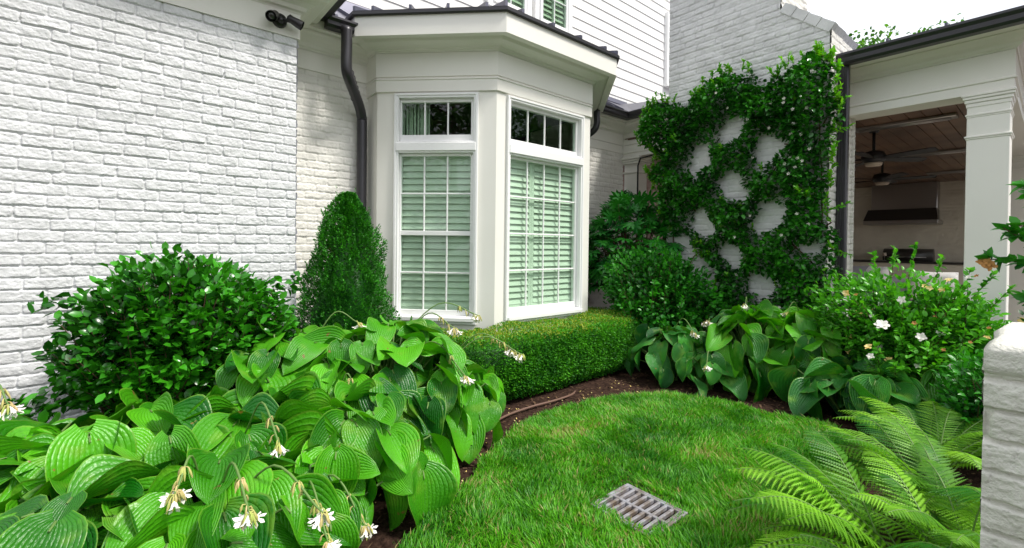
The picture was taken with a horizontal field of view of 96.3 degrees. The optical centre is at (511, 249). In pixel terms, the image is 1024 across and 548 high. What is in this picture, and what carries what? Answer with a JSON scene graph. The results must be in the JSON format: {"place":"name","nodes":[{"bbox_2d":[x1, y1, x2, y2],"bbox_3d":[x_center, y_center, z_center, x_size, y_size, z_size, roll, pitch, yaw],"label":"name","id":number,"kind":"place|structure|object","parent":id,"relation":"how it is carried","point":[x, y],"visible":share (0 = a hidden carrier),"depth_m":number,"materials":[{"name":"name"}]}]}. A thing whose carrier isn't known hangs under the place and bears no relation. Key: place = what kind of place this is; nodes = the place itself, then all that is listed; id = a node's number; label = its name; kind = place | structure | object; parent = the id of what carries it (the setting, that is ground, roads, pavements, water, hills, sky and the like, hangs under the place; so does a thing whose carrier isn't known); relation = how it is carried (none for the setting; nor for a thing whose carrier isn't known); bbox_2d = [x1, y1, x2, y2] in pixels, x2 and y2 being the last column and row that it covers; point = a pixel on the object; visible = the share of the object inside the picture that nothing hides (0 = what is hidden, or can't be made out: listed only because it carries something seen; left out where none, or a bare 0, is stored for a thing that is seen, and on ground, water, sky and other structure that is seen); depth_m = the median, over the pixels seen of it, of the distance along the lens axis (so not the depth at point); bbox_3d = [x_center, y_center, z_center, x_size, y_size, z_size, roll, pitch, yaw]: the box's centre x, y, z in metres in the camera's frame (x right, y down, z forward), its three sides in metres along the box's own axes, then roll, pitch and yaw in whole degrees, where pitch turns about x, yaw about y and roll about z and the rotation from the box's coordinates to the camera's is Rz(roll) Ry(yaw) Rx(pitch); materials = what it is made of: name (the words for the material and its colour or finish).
{"place":"outdoors","nodes":[
{"label":"outdoors","id":0,"kind":"place"},
{"bbox_2d":[394,390,856,547],"bbox_3d":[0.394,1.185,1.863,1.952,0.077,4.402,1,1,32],"label":"lawn grass","id":1,"kind":"structure","parent":0,"point":[582,427],"depth_m":2.42,"materials":[{"name":"green plant"}]},
{"bbox_2d":[591,483,687,534],"bbox_3d":[0.584,1.265,2.125,0.294,0.140,0.332,0,1,-40],"label":"drain grate","id":2,"kind":"object","parent":1,"relation":"in","point":[622,494],"visible":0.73,"depth_m":2.13,"materials":[{"name":"grey metal"}]},
{"bbox_2d":[359,351,981,547],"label":"ground","id":3,"kind":"structure","parent":0,"point":[383,537],"depth_m":3.42,"materials":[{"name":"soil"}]},
{"bbox_2d":[0,384,103,495],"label":"hosta","id":4,"kind":"object","parent":3,"relation":"on","point":[19,425],"visible":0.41,"depth_m":1.87,"materials":[{"name":"green plant"}]},
{"bbox_2d":[0,420,133,511],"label":"hosta","id":5,"kind":"object","parent":3,"relation":"on","point":[11,476],"visible":0.12,"depth_m":1.76,"materials":[{"name":"green plant"}]},
{"bbox_2d":[0,454,198,547],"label":"hosta","id":6,"kind":"object","parent":3,"relation":"on","point":[66,517],"visible":0.57,"depth_m":1.49,"materials":[{"name":"green plant"}]},
{"bbox_2d":[0,388,258,515],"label":"hosta","id":7,"kind":"object","parent":3,"relation":"on","point":[73,447],"visible":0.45,"depth_m":1.84,"materials":[{"name":"green plant"}]},
{"bbox_2d":[0,240,313,422],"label":"round shrub","id":8,"kind":"object","parent":3,"relation":"on","point":[183,338],"visible":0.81,"depth_m":2.41,"materials":[{"name":"green plant"}]},
{"bbox_2d":[92,441,340,547],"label":"hosta","id":9,"kind":"object","parent":3,"relation":"on","point":[247,496],"visible":0.93,"depth_m":1.52,"materials":[{"name":"green plant"}]},
{"bbox_2d":[153,375,341,501],"bbox_3d":[-1.237,0.993,2.209,1.094,0.757,1.050,1,1,0],"label":"hosta","id":10,"kind":"object","parent":3,"relation":"on","point":[282,423],"visible":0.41,"depth_m":2.00,"materials":[{"name":"green plant"}]},
{"bbox_2d":[204,311,382,406],"bbox_3d":[-1.254,0.808,2.708,1.075,0.853,1.102,1,1,10],"label":"hosta","id":11,"kind":"object","parent":3,"relation":"on","point":[260,368],"visible":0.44,"depth_m":2.45,"materials":[{"name":"green plant"}]},
{"bbox_2d":[0,0,669,422],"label":"house","id":12,"kind":"structure","parent":3,"relation":"on","point":[484,158],"depth_m":3.98,"materials":[{"name":"brick"}]},
{"bbox_2d":[265,10,303,29],"bbox_3d":[-1.668,-1.687,3.360,0.268,0.124,0.154,0,1,-40],"label":"security light","id":13,"kind":"object","parent":12,"relation":"attached to","point":[277,19],"visible":1,"depth_m":3.37,"materials":[{"name":"black plastic"}]},
{"bbox_2d":[395,151,474,317],"bbox_3d":[-0.736,-0.140,4.270,0.805,1.533,0.130,1,1,5],"label":"window","id":14,"kind":"structure","parent":12,"relation":"in","point":[435,190],"depth_m":4.30,"materials":[{"name":"white glass"}]},
{"bbox_2d":[396,95,475,142],"bbox_3d":[-0.692,-1.193,4.240,0.738,0.434,0.095,1,1,5],"label":"window","id":15,"kind":"structure","parent":12,"relation":"in","point":[427,99],"depth_m":4.23,"materials":[{"name":"white paint"}]},
{"bbox_2d":[494,0,527,13],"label":"window","id":16,"kind":"structure","parent":12,"relation":"in","point":[515,4],"depth_m":6.10,"materials":[{"name":"white paint"}]},
{"bbox_2d":[508,153,581,316],"bbox_3d":[0.329,-0.131,4.640,1.062,1.533,0.135,0,1,-40],"label":"window","id":17,"kind":"structure","parent":12,"relation":"in","point":[545,196],"depth_m":4.66,"materials":[{"name":"white glass"}]},
{"bbox_2d":[510,98,582,157],"bbox_3d":[0.334,-1.184,4.601,1.012,0.434,0.100,0,1,-40],"label":"window","id":18,"kind":"structure","parent":12,"relation":"in","point":[577,122],"depth_m":4.63,"materials":[{"name":"white paint"}]},
{"bbox_2d":[540,0,569,32],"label":"window","id":19,"kind":"structure","parent":12,"relation":"in","point":[565,14],"depth_m":6.56,"materials":[{"name":"white paint"}]},
{"bbox_2d":[278,438,407,547],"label":"hosta","id":20,"kind":"object","parent":3,"relation":"on","point":[349,527],"visible":0.42,"depth_m":1.86,"materials":[{"name":"green plant"}]},
{"bbox_2d":[293,185,401,365],"bbox_3d":[-1.315,0.348,3.632,0.916,1.705,0.853,0,1,-40],"label":"conical evergreen","id":21,"kind":"object","parent":3,"relation":"on","point":[348,279],"visible":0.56,"depth_m":3.46,"materials":[{"name":"green plant"}]},
{"bbox_2d":[266,373,459,545],"bbox_3d":[-0.779,0.981,2.252,1.024,0.665,0.971,1,1,-18],"label":"hosta","id":22,"kind":"object","parent":3,"relation":"on","point":[420,469],"visible":0.62,"depth_m":2.08,"materials":[{"name":"green plant"}]},
{"bbox_2d":[292,302,481,481],"bbox_3d":[-0.837,0.840,2.874,1.338,1.006,1.409,0,1,-40],"label":"hosta","id":23,"kind":"object","parent":3,"relation":"on","point":[395,349],"visible":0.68,"depth_m":2.58,"materials":[{"name":"green plant"}]},
{"bbox_2d":[411,333,525,463],"bbox_3d":[-0.414,0.904,2.928,0.940,0.744,0.803,1,1,21],"label":"hosta","id":24,"kind":"object","parent":3,"relation":"on","point":[483,412],"visible":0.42,"depth_m":2.77,"materials":[{"name":"green plant"}]},
{"bbox_2d":[375,380,662,522],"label":"leaf litter","id":25,"kind":"object","parent":3,"relation":"on","point":[517,423],"visible":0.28,"depth_m":3.30,"materials":[{"name":"brown plant"}]},
{"bbox_2d":[418,306,638,400],"bbox_3d":[0.060,0.925,4.409,3.414,0.578,1.386,0,1,-40],"label":"clipped hedge","id":26,"kind":"object","parent":3,"relation":"on","point":[598,341],"visible":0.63,"depth_m":3.90,"materials":[{"name":"green plant"}]},
{"bbox_2d":[499,391,575,419],"bbox_3d":[0.207,1.204,3.511,0.097,0.049,1.132,1,1,42],"label":"drip hose","id":27,"kind":"object","parent":3,"relation":"on","point":[531,406],"visible":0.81,"depth_m":3.49,"materials":[{"name":"brown rubber"}]},
{"bbox_2d":[588,189,687,303],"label":"lobed leaf shrub","id":28,"kind":"object","parent":3,"relation":"on","point":[619,207],"visible":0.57,"depth_m":5.65,"materials":[{"name":"green plant"}]},
{"bbox_2d":[598,235,728,353],"bbox_3d":[1.595,0.535,5.013,1.257,1.389,1.385,1,1,1],"label":"leafy shrub","id":29,"kind":"object","parent":3,"relation":"on","point":[675,297],"visible":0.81,"depth_m":4.70,"materials":[{"name":"green plant"}]},
{"bbox_2d":[623,318,706,387],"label":"hosta","id":30,"kind":"object","parent":3,"relation":"on","point":[658,355],"visible":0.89,"depth_m":4.18,"materials":[{"name":"green plant"}]},
{"bbox_2d":[669,318,748,400],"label":"hosta","id":31,"kind":"object","parent":3,"relation":"on","point":[714,367],"visible":0.84,"depth_m":3.88,"materials":[{"name":"green plant"}]},
{"bbox_2d":[692,296,792,402],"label":"hosta","id":32,"kind":"object","parent":3,"relation":"on","point":[731,329],"visible":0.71,"depth_m":3.93,"materials":[{"name":"green plant"}]},
{"bbox_2d":[634,40,854,320],"bbox_3d":[2.180,-0.421,4.799,0.407,3.101,2.255,0,1,-40],"label":"climbing vine","id":33,"kind":"object","parent":3,"relation":"on","point":[701,98],"visible":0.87,"depth_m":4.55,"materials":[{"name":"green plant"}]},
{"bbox_2d":[666,0,857,352],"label":"chimney","id":34,"kind":"object","parent":3,"relation":"on","point":[705,36],"visible":0.37,"depth_m":4.82,"materials":[{"name":"brick"}]},
{"bbox_2d":[740,302,858,396],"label":"hosta","id":35,"kind":"object","parent":3,"relation":"on","point":[803,343],"visible":0.52,"depth_m":3.74,"materials":[{"name":"green plant"}]},
{"bbox_2d":[772,533,867,547],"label":"fern","id":36,"kind":"object","parent":3,"relation":"on","point":[814,544],"visible":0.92,"depth_m":1.45,"materials":[{"name":"green plant"}]},
{"bbox_2d":[625,5,1023,325],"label":"covered porch","id":37,"kind":"object","parent":3,"relation":"on","point":[970,72],"visible":0.43,"depth_m":4.20,"materials":[{"name":"paint"}]},
{"bbox_2d":[855,161,936,184],"bbox_3d":[6.450,-1.360,7.965,1.290,0.485,1.350,0,1,-40],"label":"ceiling fan","id":38,"kind":"object","parent":37,"relation":"hanging from","point":[882,178],"visible":0.86,"depth_m":7.82,"materials":[{"name":"black plastic"}]},
{"bbox_2d":[855,130,938,166],"bbox_3d":[4.767,-1.357,6.071,1.300,0.495,1.349,0,1,-40],"label":"ceiling fan","id":39,"kind":"object","parent":37,"relation":"hanging from","point":[874,158],"visible":0.83,"depth_m":6.01,"materials":[{"name":"black plastic"}]},
{"bbox_2d":[863,181,942,225],"bbox_3d":[9.412,-1.095,11.052,0.740,0.990,1.370,0,1,-40],"label":"range hood","id":40,"kind":"object","parent":37,"relation":"attached to","point":[908,204],"visible":1,"depth_m":10.95,"materials":[{"name":"silver metal"}]},
{"bbox_2d":[855,112,958,132],"bbox_3d":[4.904,-1.572,5.754,0.180,0.054,1.000,0,1,-40],"label":"strip heater","id":41,"kind":"object","parent":37,"relation":"attached to","point":[924,120],"visible":0.88,"depth_m":5.67,"materials":[{"name":"silver metal"}]},
{"bbox_2d":[853,259,963,284],"bbox_3d":[9.172,0.752,11.298,0.780,0.965,3.160,0,1,-40],"label":"kitchen counter","id":42,"kind":"object","parent":37,"relation":"on","point":[949,266],"visible":0.09,"depth_m":10.55,"materials":[{"name":"stone"}]},
{"bbox_2d":[883,248,934,261],"bbox_3d":[9.417,0.161,10.905,0.413,0.360,0.900,0,1,-40],"label":"built in grill","id":43,"kind":"object","parent":42,"relation":"on","point":[925,255],"visible":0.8,"depth_m":10.76,"materials":[{"name":"grey metal"}]},
{"bbox_2d":[902,148,965,156],"bbox_3d":[6.911,-1.564,7.438,0.180,0.054,1.000,0,1,-40],"label":"strip heater","id":44,"kind":"object","parent":37,"relation":"attached to","point":[950,151],"visible":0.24,"depth_m":7.36,"materials":[{"name":"silver metal"}]},
{"bbox_2d":[926,169,965,174],"bbox_3d":[8.926,-1.555,9.128,0.180,0.054,1.000,0,1,-40],"label":"strip heater","id":45,"kind":"object","parent":37,"relation":"attached to","point":[947,172],"visible":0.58,"depth_m":9.24,"materials":[{"name":"silver metal"}]},
{"bbox_2d":[720,426,944,547],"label":"fern","id":46,"kind":"object","parent":3,"relation":"on","point":[822,513],"visible":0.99,"depth_m":1.76,"materials":[{"name":"green plant"}]},
{"bbox_2d":[767,351,900,438],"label":"hosta","id":47,"kind":"object","parent":3,"relation":"on","point":[802,387],"visible":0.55,"depth_m":3.38,"materials":[{"name":"green plant"}]},
{"bbox_2d":[824,357,961,440],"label":"hosta","id":48,"kind":"object","parent":3,"relation":"on","point":[912,393],"visible":0.43,"depth_m":3.12,"materials":[{"name":"green plant"}]},
{"bbox_2d":[809,414,980,546],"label":"fern","id":49,"kind":"object","parent":3,"relation":"on","point":[923,448],"visible":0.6,"depth_m":2.14,"materials":[{"name":"green plant"}]},
{"bbox_2d":[849,13,963,48],"bbox_3d":[12.984,-3.192,15.864,5.562,8.905,5.790,1,1,29],"label":"tree","id":50,"kind":"object","parent":3,"relation":"on","point":[862,41],"visible":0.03,"depth_m":15.22,"materials":[{"name":"green plant"}]},
{"bbox_2d":[833,397,982,481],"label":"fern","id":51,"kind":"object","parent":3,"relation":"on","point":[953,453],"visible":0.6,"depth_m":2.56,"materials":[{"name":"green plant"}]},
{"bbox_2d":[802,241,1023,380],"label":"gardenia bush","id":52,"kind":"object","parent":3,"relation":"on","point":[925,329],"visible":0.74,"depth_m":3.33,"materials":[{"name":"green plant"}]},
{"bbox_2d":[850,449,980,547],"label":"fern","id":53,"kind":"object","parent":3,"relation":"on","point":[927,524],"visible":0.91,"depth_m":1.74,"materials":[{"name":"green plant"}]},
{"bbox_2d":[896,359,980,407],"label":"hosta","id":54,"kind":"object","parent":3,"relation":"on","point":[927,378],"visible":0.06,"depth_m":3.07,"materials":[{"name":"green plant"}]},
{"bbox_2d":[928,347,983,458],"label":"ground shrub","id":55,"kind":"object","parent":3,"relation":"on","point":[965,400],"visible":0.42,"depth_m":2.67,"materials":[{"name":"green plant"}]},
{"bbox_2d":[974,179,1023,305],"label":"camellia bush","id":56,"kind":"object","parent":3,"relation":"on","point":[1010,233],"visible":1,"depth_m":1.98,"materials":[{"name":"green plant"}]},
{"bbox_2d":[980,322,1023,547],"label":"garden pier","id":57,"kind":"structure","parent":3,"relation":"on","point":[1002,503],"depth_m":1.01,"materials":[{"name":"paint"}]},
{"bbox_2d":[853,277,911,307],"bbox_3d":[5.205,0.796,6.045,0.850,0.880,1.350,0,1,-40],"label":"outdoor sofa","id":58,"kind":"object","parent":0,"point":[896,280],"visible":0.01,"depth_m":5.79,"materials":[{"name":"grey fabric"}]},
{"bbox_2d":[853,266,871,292],"bbox_3d":[4.544,0.388,6.064,0.380,0.353,0.168,1,1,44],"label":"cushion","id":59,"kind":"object","parent":58,"relation":"on","point":[856,269],"visible":0.12,"depth_m":5.98,"materials":[{"name":"grey fabric"}]},
{"bbox_2d":[866,266,888,292],"bbox_3d":[4.678,0.391,5.889,0.168,0.353,0.300,0,1,-23],"label":"cushion","id":60,"kind":"object","parent":58,"relation":"on","point":[884,270],"visible":0.22,"depth_m":5.76,"materials":[{"name":"white fabric"}]},
{"bbox_2d":[910,271,958,299],"bbox_3d":[5.023,0.439,5.462,0.420,0.356,0.179,1,1,44],"label":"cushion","id":61,"kind":"object","parent":58,"relation":"on","point":[953,275],"visible":0.2,"depth_m":5.38,"materials":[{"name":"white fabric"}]},
{"bbox_2d":[806,0,1023,45],"label":"sky","id":62,"kind":"structure","parent":0,"point":[851,15],"materials":[{"name":"white"}]},
{"bbox_2d":[1018,309,1023,321],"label":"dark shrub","id":63,"kind":"object","parent":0,"point":[1021,312],"visible":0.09,"depth_m":2.71,"materials":[{"name":"green plant"}]}
]}

